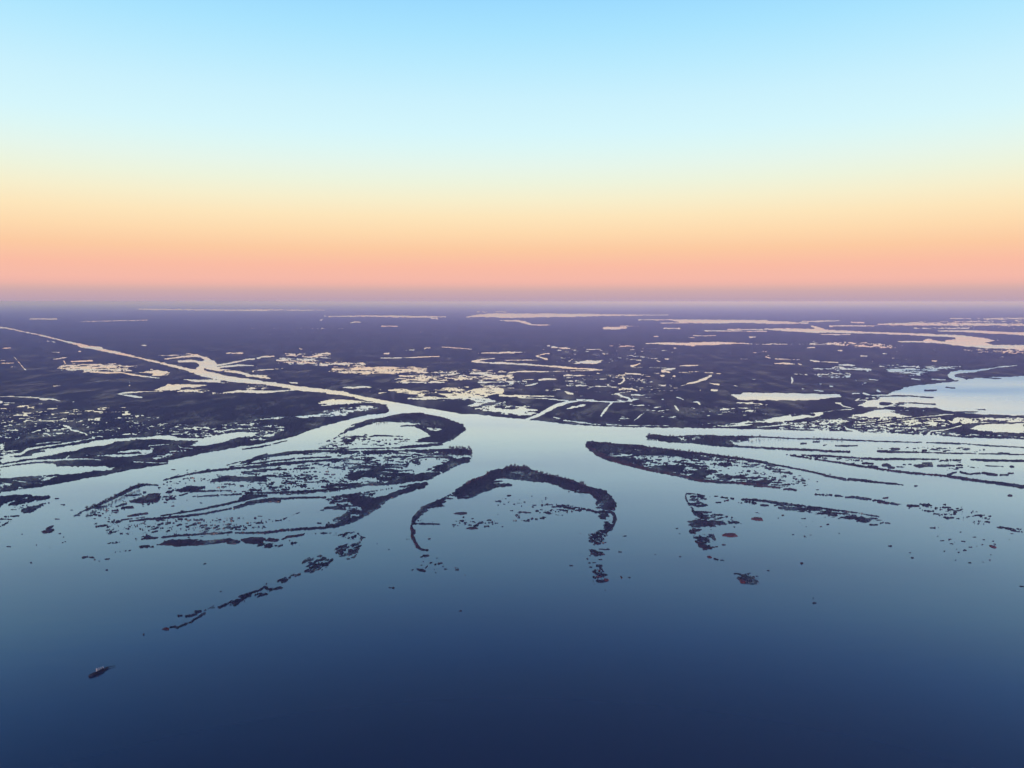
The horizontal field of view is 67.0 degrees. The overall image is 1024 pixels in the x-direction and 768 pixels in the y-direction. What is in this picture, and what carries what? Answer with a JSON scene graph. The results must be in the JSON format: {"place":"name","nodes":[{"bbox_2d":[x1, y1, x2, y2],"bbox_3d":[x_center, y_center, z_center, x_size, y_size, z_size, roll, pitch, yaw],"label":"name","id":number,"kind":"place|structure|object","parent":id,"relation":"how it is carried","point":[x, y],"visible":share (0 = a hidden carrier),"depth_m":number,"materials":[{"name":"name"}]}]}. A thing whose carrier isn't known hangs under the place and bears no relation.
{"place":"outdoors","nodes":[
{"label":"outdoors","id":0,"kind":"place"},
{"bbox_2d":[0,494,49,526],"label":"island","id":1,"kind":"structure","parent":0,"point":[19,499],"depth_m":1942.70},
{"bbox_2d":[74,483,158,518],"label":"island","id":2,"kind":"structure","parent":0,"point":[114,497],"depth_m":1989.11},
{"bbox_2d":[0,328,388,492],"bbox_3d":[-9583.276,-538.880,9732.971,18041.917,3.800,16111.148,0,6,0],"label":"marsh","id":3,"kind":"structure","parent":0,"point":[41,375],"depth_m":3613.78,"materials":[{"name":"black plant"}]},
{"bbox_2d":[95,448,471,534],"bbox_3d":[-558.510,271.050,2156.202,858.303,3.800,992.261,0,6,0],"label":"island","id":4,"kind":"structure","parent":0,"point":[402,478],"depth_m":2224.36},
{"bbox_2d":[142,482,427,539],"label":"island","id":5,"kind":"structure","parent":0,"point":[368,505],"depth_m":1894.12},
{"bbox_2d":[319,412,465,449],"bbox_3d":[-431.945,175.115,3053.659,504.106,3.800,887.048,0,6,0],"label":"island","id":6,"kind":"structure","parent":0,"point":[450,430],"depth_m":3045.57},
{"bbox_2d":[389,466,616,587],"bbox_3d":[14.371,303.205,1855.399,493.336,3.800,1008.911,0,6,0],"label":"island","id":7,"kind":"structure","parent":0,"point":[476,487],"depth_m":2015.65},
{"bbox_2d":[0,309,1023,767],"bbox_3d":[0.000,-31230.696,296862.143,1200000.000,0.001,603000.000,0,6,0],"label":"water","id":8,"kind":"structure","parent":0,"point":[852,643],"depth_m":1291.21,"materials":[{"name":"blue liquid"}]},
{"bbox_2d":[41,528,53,532],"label":"reed clump","id":9,"kind":"object","parent":8,"relation":"in","point":[48,530],"visible":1,"depth_m":1686.83,"materials":[{"name":"purple plant"}]},
{"bbox_2d":[88,665,115,676],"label":"steamship","id":10,"kind":"object","parent":8,"relation":"on","point":[100,669],"visible":1,"depth_m":1047.39,"materials":[{"name":"paint"}]},
{"bbox_2d":[30,498,365,634],"bbox_3d":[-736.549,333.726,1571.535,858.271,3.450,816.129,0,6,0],"label":"mudbank","id":11,"kind":"structure","parent":8,"relation":"in","point":[192,542],"depth_m":1596.44,"materials":[{"name":"soil"}]},
{"bbox_2d":[6,415,1023,611],"bbox_3d":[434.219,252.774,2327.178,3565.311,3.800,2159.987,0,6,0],"label":"marsh grass","id":12,"kind":"structure","parent":8,"relation":"in","point":[857,497],"depth_m":1857.99,"materials":[{"name":"plant"}]},
{"bbox_2d":[722,533,736,536],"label":"reed clump","id":13,"kind":"object","parent":8,"relation":"in","point":[730,534],"visible":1,"depth_m":1660.35,"materials":[{"name":"purple plant"}]},
{"bbox_2d":[0,304,1023,439],"bbox_3d":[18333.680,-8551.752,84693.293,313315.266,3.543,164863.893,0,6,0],"label":"marsh","id":14,"kind":"structure","parent":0,"point":[218,335],"depth_m":7883.98,"materials":[{"name":"black plant"}]},
{"bbox_2d":[0,302,1023,303],"bbox_3d":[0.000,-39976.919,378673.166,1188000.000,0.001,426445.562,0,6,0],"label":"horizon haze","id":15,"kind":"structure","parent":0,"point":[511,302],"depth_m":256033.34,"materials":[{"name":"purple"}]},
{"bbox_2d":[0,0,1023,301],"label":"sky","id":16,"kind":"structure","parent":0,"point":[151,150],"materials":[{"name":"blue"}]},
{"bbox_2d":[585,441,902,490],"bbox_3d":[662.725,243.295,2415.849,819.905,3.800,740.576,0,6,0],"label":"island","id":17,"kind":"structure","parent":0,"point":[603,450],"depth_m":2375.30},
{"bbox_2d":[685,493,890,584],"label":"island","id":18,"kind":"structure","parent":0,"point":[698,522],"depth_m":1803.83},
{"bbox_2d":[646,434,1023,454],"bbox_3d":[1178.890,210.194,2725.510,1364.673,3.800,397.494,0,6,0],"label":"island","id":19,"kind":"structure","parent":0,"point":[715,440],"depth_m":2739.91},
{"bbox_2d":[786,454,1023,488],"bbox_3d":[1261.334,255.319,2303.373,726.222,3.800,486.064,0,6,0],"label":"island","id":20,"kind":"structure","parent":0,"point":[923,464],"depth_m":2363.09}
]}

